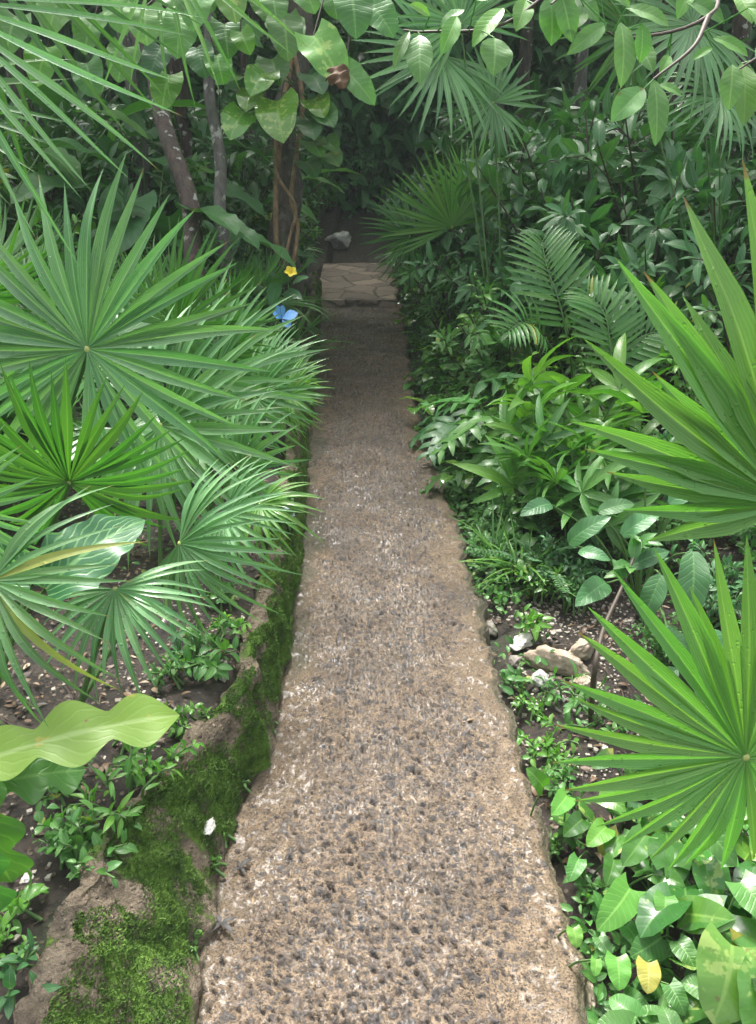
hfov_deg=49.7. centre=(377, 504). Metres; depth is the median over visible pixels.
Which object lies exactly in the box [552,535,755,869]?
fan palm
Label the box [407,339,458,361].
pothos vine
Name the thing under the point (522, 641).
rock
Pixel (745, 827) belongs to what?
pothos vine
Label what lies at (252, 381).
fan palm
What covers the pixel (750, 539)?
shrub
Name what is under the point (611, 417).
cassava shrub
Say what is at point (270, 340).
spider lily
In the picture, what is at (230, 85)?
dark shrub
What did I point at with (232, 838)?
crack weed
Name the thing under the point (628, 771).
pothos vine
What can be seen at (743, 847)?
pothos vine
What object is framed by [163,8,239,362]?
tree
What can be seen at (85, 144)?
light leaved shrub
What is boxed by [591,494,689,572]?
shrub
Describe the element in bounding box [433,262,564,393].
light leaved shrub
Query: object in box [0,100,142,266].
dark shrub
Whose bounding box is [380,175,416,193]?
shrub
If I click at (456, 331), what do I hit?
pothos vine
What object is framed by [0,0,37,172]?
tree
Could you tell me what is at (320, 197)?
shrub
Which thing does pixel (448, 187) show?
fan palm
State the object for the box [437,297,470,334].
pothos vine
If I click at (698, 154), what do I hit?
broad leaved shrub
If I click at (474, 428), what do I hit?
split leaf philodendron
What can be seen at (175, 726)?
weed seedling
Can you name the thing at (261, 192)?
dark shrub
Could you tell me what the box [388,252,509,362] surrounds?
light leaved shrub
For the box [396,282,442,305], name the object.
pothos vine
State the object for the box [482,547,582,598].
pothos vine
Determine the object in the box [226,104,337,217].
dark shrub
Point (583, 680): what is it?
rock
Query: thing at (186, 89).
tree
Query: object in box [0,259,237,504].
fan palm
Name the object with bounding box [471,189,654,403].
broad leaved shrub
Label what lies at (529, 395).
pothos vine
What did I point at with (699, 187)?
broad leaved shrub
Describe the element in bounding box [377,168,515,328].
broad leaved shrub
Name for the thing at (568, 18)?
fig tree
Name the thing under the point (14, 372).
fan palm
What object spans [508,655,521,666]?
rock
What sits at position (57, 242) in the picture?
elephant ear
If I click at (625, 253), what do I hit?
broad leaved shrub
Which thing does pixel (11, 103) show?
dark shrub
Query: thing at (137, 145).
tree
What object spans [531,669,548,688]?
rock
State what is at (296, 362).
fan palm
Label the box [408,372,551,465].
split leaf philodendron
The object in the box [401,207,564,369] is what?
broad leaved shrub
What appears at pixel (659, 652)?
shrub
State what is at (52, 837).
weed seedling
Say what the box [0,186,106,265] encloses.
light leaved shrub
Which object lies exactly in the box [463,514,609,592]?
fern
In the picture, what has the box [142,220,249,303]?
dark shrub
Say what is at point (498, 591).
weed seedling
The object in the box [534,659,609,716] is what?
weed seedling
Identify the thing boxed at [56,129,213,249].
light leaved shrub
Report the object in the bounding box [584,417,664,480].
shrub
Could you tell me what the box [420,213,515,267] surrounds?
elephant ear
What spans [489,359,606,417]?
pothos vine
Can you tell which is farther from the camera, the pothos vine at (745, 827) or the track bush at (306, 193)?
the track bush at (306, 193)
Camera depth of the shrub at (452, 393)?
4.60 m
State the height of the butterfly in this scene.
0.121 m
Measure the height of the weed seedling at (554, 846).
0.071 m
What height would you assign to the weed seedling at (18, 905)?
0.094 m
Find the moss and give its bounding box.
[41,409,309,1023]
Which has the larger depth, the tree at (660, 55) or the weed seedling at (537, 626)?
the tree at (660, 55)
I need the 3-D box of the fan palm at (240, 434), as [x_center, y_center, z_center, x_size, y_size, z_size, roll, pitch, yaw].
[-0.453,-0.100,2.376,0.776,0.960,0.518,16,29,32]
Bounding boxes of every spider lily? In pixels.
[229,336,319,433]
[253,330,311,359]
[260,282,354,350]
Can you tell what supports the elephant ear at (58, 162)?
on the ground at (206, 693)
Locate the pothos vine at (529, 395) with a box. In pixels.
[461,376,577,443]
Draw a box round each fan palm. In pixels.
[0,0,320,268]
[0,151,278,526]
[0,188,136,406]
[0,225,284,407]
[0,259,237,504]
[0,313,92,484]
[0,357,197,685]
[0,422,147,726]
[39,244,201,396]
[42,455,304,702]
[62,291,289,482]
[86,290,326,595]
[108,215,326,526]
[111,241,334,372]
[180,272,332,439]
[206,241,326,345]
[256,229,325,258]
[304,165,334,227]
[354,0,547,363]
[358,133,537,354]
[376,212,420,268]
[552,0,755,345]
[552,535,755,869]
[569,159,755,541]
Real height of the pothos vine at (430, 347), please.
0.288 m
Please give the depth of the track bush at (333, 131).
14.39 m
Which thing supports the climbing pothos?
attached to the tree at (220, 177)
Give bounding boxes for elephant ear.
[0,77,221,207]
[0,111,72,211]
[0,137,116,254]
[0,514,144,650]
[10,155,264,269]
[37,239,77,263]
[44,126,269,252]
[61,203,296,314]
[162,151,360,233]
[212,206,322,309]
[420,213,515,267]
[507,179,666,263]
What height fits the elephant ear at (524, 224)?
1.236 m
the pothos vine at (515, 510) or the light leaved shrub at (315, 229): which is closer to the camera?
the pothos vine at (515, 510)
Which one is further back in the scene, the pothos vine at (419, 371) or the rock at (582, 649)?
the pothos vine at (419, 371)
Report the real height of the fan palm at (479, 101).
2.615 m
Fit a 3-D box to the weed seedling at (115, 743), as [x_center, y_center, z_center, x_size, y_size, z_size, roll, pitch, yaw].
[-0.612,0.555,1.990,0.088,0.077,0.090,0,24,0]
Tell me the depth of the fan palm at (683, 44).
3.72 m
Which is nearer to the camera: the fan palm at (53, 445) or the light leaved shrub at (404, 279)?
the fan palm at (53, 445)
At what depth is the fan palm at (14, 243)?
3.49 m
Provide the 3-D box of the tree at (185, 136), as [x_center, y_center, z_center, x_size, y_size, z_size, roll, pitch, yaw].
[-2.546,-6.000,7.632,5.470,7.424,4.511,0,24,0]
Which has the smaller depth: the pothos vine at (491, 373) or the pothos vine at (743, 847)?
the pothos vine at (743, 847)
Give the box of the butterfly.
[272,303,297,327]
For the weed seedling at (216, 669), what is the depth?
2.23 m
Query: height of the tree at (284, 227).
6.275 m
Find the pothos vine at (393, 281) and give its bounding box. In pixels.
[388,275,438,295]
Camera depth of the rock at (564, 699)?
2.52 m
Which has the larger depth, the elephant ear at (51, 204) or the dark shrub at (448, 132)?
the dark shrub at (448, 132)
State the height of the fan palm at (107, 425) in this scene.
0.738 m
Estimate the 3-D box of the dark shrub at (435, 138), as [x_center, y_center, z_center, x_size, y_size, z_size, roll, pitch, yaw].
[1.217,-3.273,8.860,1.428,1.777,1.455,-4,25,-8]
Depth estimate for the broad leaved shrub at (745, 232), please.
4.11 m
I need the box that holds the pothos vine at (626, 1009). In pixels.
[596,942,741,1023]
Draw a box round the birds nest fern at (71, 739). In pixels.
[0,693,179,910]
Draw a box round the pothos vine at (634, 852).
[526,748,730,889]
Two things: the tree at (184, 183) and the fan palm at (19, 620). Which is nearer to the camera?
the fan palm at (19, 620)
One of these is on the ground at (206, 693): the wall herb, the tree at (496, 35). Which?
the tree at (496, 35)
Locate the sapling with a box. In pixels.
[588,533,661,720]
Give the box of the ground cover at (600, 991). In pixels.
[12,265,747,1023]
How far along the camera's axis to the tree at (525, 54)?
10.43 m
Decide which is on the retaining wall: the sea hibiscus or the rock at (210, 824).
the rock at (210, 824)
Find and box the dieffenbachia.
[520,471,723,676]
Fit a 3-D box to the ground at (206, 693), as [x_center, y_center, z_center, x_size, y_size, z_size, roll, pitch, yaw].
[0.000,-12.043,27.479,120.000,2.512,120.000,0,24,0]
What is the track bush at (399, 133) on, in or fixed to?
on the ground at (206, 693)
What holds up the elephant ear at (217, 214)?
on the ground at (206, 693)
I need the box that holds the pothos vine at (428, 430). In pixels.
[414,402,490,445]
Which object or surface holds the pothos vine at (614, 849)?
on the ground at (206, 693)
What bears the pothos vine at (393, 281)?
on the ground at (206, 693)
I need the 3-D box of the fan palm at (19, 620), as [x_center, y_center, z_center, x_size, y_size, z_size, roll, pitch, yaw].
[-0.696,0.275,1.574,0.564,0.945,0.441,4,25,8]
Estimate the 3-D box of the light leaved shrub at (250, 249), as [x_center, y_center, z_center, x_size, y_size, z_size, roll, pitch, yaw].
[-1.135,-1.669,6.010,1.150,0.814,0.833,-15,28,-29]
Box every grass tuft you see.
[448,497,522,597]
[456,509,575,596]
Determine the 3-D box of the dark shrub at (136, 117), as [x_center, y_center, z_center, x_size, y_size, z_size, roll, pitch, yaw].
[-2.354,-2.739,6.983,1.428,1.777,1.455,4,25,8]
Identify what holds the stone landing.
on the ground at (206, 693)
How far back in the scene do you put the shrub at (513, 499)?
3.44 m
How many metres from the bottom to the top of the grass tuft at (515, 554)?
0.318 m
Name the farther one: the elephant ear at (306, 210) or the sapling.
the elephant ear at (306, 210)
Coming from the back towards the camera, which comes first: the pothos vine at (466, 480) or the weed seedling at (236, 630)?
the pothos vine at (466, 480)
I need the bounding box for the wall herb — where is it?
[256,488,294,530]
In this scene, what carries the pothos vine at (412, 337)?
on the ground at (206, 693)
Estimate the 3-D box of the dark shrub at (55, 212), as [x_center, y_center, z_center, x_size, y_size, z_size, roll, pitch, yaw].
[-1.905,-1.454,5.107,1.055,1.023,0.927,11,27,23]
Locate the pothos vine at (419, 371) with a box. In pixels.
[403,352,468,391]
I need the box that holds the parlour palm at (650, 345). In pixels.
[484,224,681,412]
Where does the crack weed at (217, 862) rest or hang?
on the path
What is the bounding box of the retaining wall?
[13,271,321,1023]
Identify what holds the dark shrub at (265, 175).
on the ground at (206, 693)
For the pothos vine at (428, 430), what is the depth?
4.51 m
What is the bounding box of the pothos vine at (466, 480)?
[440,460,526,502]
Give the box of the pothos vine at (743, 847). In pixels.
[652,779,755,917]
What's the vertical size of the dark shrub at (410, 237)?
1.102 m
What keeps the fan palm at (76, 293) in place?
on the ground at (206, 693)
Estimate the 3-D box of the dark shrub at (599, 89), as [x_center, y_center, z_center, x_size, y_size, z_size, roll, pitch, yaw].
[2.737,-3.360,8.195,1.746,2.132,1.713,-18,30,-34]
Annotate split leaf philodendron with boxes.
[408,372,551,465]
[413,392,593,520]
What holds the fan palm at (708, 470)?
on the ground at (206, 693)
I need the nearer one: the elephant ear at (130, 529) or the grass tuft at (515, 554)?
the elephant ear at (130, 529)
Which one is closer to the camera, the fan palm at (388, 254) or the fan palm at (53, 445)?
the fan palm at (53, 445)
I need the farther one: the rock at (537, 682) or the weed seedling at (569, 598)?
the weed seedling at (569, 598)
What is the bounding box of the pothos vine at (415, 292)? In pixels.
[400,288,435,310]
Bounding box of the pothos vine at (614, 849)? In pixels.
[549,791,691,888]
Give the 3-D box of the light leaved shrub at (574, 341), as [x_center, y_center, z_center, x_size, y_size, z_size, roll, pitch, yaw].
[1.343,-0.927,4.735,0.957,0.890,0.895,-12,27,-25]
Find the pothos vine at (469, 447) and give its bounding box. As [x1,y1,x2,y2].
[445,438,504,460]
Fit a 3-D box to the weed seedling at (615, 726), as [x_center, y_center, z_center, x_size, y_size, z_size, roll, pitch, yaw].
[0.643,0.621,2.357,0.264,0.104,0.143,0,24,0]
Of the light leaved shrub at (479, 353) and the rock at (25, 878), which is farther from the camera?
the light leaved shrub at (479, 353)
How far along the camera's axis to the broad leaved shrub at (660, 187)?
5.22 m
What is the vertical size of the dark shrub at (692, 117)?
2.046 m
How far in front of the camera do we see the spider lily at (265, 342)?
3.75 m
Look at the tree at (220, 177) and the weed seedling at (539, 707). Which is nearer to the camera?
the weed seedling at (539, 707)
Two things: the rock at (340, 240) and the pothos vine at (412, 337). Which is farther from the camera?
the rock at (340, 240)
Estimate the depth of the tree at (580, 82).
7.87 m
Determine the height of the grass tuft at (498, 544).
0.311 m
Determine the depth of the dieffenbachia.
2.44 m
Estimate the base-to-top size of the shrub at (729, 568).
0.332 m
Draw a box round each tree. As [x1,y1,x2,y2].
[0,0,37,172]
[117,32,150,196]
[129,31,223,388]
[162,1,193,166]
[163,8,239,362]
[179,57,193,141]
[240,12,253,140]
[248,2,270,141]
[268,0,514,345]
[393,0,755,145]
[491,3,503,123]
[515,0,534,119]
[571,19,589,138]
[653,0,674,80]
[656,9,686,147]
[723,3,750,182]
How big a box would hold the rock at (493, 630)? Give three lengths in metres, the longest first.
0.114 x 0.051 x 0.044 m
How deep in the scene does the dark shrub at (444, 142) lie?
6.91 m
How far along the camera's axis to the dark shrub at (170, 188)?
6.23 m
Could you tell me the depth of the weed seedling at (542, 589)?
3.00 m
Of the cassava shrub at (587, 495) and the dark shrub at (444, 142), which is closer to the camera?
the cassava shrub at (587, 495)
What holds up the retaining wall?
on the ground at (206, 693)
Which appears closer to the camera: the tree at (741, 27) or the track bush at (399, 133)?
the tree at (741, 27)
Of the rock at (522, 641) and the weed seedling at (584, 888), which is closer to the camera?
the weed seedling at (584, 888)
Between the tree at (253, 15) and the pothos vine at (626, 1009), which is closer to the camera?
the pothos vine at (626, 1009)
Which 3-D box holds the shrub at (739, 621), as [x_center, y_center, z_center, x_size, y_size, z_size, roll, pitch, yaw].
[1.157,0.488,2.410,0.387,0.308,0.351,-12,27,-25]
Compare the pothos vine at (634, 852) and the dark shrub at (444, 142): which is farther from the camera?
the dark shrub at (444, 142)
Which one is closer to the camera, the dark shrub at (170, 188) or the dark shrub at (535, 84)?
the dark shrub at (170, 188)
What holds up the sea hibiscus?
on the ground at (206, 693)
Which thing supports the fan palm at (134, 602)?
on the ground at (206, 693)
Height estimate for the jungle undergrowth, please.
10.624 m
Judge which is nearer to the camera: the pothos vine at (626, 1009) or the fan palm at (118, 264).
the pothos vine at (626, 1009)
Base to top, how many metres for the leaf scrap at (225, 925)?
0.010 m
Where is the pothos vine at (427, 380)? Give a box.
[418,374,465,402]
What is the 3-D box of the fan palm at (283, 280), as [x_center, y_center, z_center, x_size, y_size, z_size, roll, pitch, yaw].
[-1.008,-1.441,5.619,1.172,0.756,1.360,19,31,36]
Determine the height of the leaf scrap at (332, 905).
0.006 m
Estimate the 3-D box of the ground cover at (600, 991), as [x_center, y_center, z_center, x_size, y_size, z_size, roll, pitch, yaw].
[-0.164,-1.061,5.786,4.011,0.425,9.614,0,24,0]
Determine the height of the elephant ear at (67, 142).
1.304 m
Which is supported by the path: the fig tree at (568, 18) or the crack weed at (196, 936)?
the crack weed at (196, 936)
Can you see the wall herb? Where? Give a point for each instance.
(290, 513)
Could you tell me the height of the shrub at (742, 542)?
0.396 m
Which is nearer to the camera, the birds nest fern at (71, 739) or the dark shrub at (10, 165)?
the birds nest fern at (71, 739)
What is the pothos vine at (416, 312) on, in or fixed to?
on the ground at (206, 693)
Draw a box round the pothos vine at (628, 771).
[624,769,663,812]
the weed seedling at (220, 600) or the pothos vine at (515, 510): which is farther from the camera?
the pothos vine at (515, 510)
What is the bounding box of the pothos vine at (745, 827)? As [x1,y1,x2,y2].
[743,824,749,835]
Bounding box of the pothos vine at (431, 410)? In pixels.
[399,387,488,415]
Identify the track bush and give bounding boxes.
[301,169,324,228]
[322,105,382,182]
[322,107,408,206]
[344,105,426,190]
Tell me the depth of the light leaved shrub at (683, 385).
3.80 m
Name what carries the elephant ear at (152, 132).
on the ground at (206, 693)
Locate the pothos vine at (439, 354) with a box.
[428,325,503,372]
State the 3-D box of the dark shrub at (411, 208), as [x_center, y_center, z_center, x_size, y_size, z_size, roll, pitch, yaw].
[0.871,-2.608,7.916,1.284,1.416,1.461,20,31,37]
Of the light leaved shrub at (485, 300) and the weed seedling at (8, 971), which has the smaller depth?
the weed seedling at (8, 971)
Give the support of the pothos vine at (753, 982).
on the ground at (206, 693)
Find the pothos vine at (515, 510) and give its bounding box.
[482,488,557,553]
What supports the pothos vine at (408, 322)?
on the ground at (206, 693)
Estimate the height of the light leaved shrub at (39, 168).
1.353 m
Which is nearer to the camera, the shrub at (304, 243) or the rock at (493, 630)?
the rock at (493, 630)
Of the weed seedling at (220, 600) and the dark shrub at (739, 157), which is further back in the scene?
the dark shrub at (739, 157)
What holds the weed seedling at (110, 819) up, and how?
on the ground at (206, 693)
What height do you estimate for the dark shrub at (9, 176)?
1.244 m
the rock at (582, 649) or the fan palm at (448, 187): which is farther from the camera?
the fan palm at (448, 187)
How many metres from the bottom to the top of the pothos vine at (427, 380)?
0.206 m
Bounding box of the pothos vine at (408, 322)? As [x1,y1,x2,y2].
[392,311,447,339]
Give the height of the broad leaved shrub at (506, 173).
1.855 m
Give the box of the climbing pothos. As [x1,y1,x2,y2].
[215,13,342,177]
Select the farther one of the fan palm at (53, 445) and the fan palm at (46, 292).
the fan palm at (46, 292)
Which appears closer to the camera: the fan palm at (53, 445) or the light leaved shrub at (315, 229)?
the fan palm at (53, 445)
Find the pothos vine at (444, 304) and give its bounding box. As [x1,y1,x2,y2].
[439,294,469,315]
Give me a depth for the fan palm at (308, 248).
8.09 m
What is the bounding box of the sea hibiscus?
[0,0,397,109]
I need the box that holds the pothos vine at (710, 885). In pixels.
[602,832,755,1023]
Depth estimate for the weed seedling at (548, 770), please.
2.17 m
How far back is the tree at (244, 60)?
11.69 m
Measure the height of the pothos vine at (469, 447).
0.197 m
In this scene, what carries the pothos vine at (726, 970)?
on the ground at (206, 693)
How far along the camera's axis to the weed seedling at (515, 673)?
2.58 m
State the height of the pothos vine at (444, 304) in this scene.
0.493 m
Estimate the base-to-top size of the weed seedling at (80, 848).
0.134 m
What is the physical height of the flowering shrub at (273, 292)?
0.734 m
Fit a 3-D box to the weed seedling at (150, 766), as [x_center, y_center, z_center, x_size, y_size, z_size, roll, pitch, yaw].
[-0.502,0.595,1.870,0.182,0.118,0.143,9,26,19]
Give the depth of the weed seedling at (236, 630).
2.41 m
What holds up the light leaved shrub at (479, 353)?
on the ground at (206, 693)
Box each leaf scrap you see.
[208,913,236,933]
[231,858,251,872]
[326,902,338,911]
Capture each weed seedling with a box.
[0,870,48,934]
[0,924,36,966]
[0,928,60,1019]
[32,803,96,869]
[40,770,85,808]
[47,799,141,888]
[69,742,183,837]
[108,739,204,787]
[112,740,137,754]
[143,652,187,693]
[163,701,210,738]
[166,622,213,661]
[176,618,239,680]
[200,582,237,611]
[212,611,250,638]
[474,575,532,609]
[499,661,532,698]
[511,687,554,721]
[514,563,569,603]
[516,714,580,767]
[518,604,553,644]
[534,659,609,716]
[539,755,579,798]
[549,826,563,862]
[550,782,610,850]
[554,567,592,615]
[557,696,642,732]
[563,863,622,920]
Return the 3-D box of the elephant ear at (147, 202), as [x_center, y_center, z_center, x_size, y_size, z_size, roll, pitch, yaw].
[-1.797,-1.801,5.724,1.549,1.211,1.552,-15,28,-30]
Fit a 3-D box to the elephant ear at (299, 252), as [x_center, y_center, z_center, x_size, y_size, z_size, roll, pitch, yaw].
[-0.939,-1.804,6.236,1.036,0.899,1.080,-10,26,-21]
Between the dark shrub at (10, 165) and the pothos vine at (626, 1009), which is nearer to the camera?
the pothos vine at (626, 1009)
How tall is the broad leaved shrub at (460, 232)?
1.751 m
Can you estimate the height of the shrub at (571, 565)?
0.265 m
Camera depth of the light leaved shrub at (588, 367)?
4.21 m
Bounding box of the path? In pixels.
[196,304,587,1023]
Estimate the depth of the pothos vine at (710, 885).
1.68 m
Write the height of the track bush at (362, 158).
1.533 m
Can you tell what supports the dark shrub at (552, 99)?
on the ground at (206, 693)
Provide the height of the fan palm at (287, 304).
0.881 m
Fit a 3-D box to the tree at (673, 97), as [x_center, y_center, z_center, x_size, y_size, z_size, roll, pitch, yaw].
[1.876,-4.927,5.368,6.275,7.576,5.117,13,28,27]
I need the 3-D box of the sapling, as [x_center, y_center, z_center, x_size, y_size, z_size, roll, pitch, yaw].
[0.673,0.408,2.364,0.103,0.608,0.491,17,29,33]
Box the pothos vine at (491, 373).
[440,334,567,409]
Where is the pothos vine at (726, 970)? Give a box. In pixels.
[557,819,755,1023]
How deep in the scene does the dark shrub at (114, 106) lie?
8.35 m
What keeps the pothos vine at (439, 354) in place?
on the ground at (206, 693)
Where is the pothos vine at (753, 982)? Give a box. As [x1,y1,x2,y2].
[751,978,755,992]
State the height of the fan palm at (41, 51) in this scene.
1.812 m
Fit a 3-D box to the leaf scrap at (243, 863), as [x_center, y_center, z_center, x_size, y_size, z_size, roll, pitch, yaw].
[-0.316,0.833,1.886,0.036,0.009,0.047,5,25,11]
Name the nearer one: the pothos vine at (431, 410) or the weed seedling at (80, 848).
the weed seedling at (80, 848)
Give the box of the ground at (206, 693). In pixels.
[0,177,755,1023]
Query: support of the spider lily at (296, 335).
on the ground at (206, 693)
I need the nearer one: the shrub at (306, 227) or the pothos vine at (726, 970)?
the pothos vine at (726, 970)
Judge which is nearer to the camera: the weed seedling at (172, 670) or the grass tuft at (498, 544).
the weed seedling at (172, 670)
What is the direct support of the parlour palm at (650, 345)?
on the ground at (206, 693)
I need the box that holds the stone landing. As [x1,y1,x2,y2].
[320,263,398,307]
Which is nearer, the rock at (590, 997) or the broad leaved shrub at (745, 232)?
the rock at (590, 997)
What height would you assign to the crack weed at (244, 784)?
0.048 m
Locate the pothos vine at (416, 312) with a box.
[398,306,440,328]
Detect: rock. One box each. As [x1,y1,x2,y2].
[19,873,33,882]
[203,817,215,834]
[324,231,350,248]
[485,619,497,637]
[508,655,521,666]
[509,632,532,650]
[524,644,589,677]
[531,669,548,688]
[554,692,565,701]
[568,638,594,660]
[573,675,590,687]
[585,980,596,1010]
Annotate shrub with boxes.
[0,93,41,239]
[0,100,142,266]
[0,120,68,241]
[0,162,16,207]
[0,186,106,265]
[1,120,131,194]
[1,140,14,213]
[1,182,177,279]
[11,63,205,187]
[15,80,173,212]
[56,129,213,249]
[110,234,217,317]
[128,165,272,263]
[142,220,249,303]
[151,118,325,231]
[152,220,270,291]
[156,67,296,187]
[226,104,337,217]
[226,178,323,245]
[226,253,307,342]
[227,146,272,214]
[239,196,317,308]
[299,233,311,245]
[301,219,312,239]
[305,186,329,220]
[377,168,436,267]
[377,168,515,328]
[379,198,436,291]
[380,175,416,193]
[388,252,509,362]
[395,164,485,257]
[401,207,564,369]
[403,114,627,308]
[415,95,613,303]
[417,106,550,203]
[426,113,541,191]
[428,303,577,410]
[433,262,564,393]
[434,384,494,426]
[452,332,682,522]
[453,87,712,377]
[460,84,738,248]
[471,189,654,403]
[480,392,666,557]
[480,481,560,542]
[509,72,648,184]
[523,532,616,593]
[524,157,754,403]
[528,272,680,408]
[531,81,700,228]
[552,61,755,267]
[561,336,671,429]
[574,37,755,204]
[581,52,727,228]
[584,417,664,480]
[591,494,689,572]
[625,612,681,666]
[632,256,755,385]
[636,71,755,159]
[636,151,755,344]
[640,141,755,270]
[653,314,708,407]
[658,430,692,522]
[663,539,755,627]
[726,123,754,185]
[733,525,755,553]
[734,607,740,633]
[736,524,755,565]
[740,218,749,250]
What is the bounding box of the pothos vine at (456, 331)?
[439,326,534,378]
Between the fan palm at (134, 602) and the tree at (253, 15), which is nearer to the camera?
the fan palm at (134, 602)
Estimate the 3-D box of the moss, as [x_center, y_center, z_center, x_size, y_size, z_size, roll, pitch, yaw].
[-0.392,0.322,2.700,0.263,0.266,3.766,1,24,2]
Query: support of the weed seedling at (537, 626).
on the ground at (206, 693)
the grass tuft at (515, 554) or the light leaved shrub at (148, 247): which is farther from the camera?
the light leaved shrub at (148, 247)
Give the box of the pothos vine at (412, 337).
[401,325,458,345]
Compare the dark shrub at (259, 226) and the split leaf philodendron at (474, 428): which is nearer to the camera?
the split leaf philodendron at (474, 428)
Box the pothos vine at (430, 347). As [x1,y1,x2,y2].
[411,337,467,373]
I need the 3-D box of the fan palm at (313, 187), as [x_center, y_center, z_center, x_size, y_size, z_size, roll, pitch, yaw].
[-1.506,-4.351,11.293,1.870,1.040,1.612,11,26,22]
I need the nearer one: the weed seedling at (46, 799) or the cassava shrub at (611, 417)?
the weed seedling at (46, 799)
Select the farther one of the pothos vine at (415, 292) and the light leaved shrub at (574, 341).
the pothos vine at (415, 292)
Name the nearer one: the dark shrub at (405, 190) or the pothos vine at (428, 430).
the pothos vine at (428, 430)
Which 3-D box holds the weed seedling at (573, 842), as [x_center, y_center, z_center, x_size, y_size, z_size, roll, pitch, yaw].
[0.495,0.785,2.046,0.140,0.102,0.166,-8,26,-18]
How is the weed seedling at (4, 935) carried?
on the ground at (206, 693)
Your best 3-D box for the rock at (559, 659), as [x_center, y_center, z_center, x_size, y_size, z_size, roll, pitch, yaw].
[0.583,0.516,2.668,0.225,0.111,0.075,8,22,28]
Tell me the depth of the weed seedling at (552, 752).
2.28 m
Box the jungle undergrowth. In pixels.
[0,0,755,218]
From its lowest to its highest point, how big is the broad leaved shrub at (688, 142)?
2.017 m
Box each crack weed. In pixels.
[190,929,203,960]
[211,854,226,877]
[222,825,235,847]
[239,774,250,793]
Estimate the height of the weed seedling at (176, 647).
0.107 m
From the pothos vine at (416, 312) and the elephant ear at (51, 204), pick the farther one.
the pothos vine at (416, 312)
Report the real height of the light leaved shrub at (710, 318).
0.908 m
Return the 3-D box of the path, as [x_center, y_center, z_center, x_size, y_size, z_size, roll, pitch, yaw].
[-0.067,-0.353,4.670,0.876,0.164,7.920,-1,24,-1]
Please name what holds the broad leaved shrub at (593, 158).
on the ground at (206, 693)

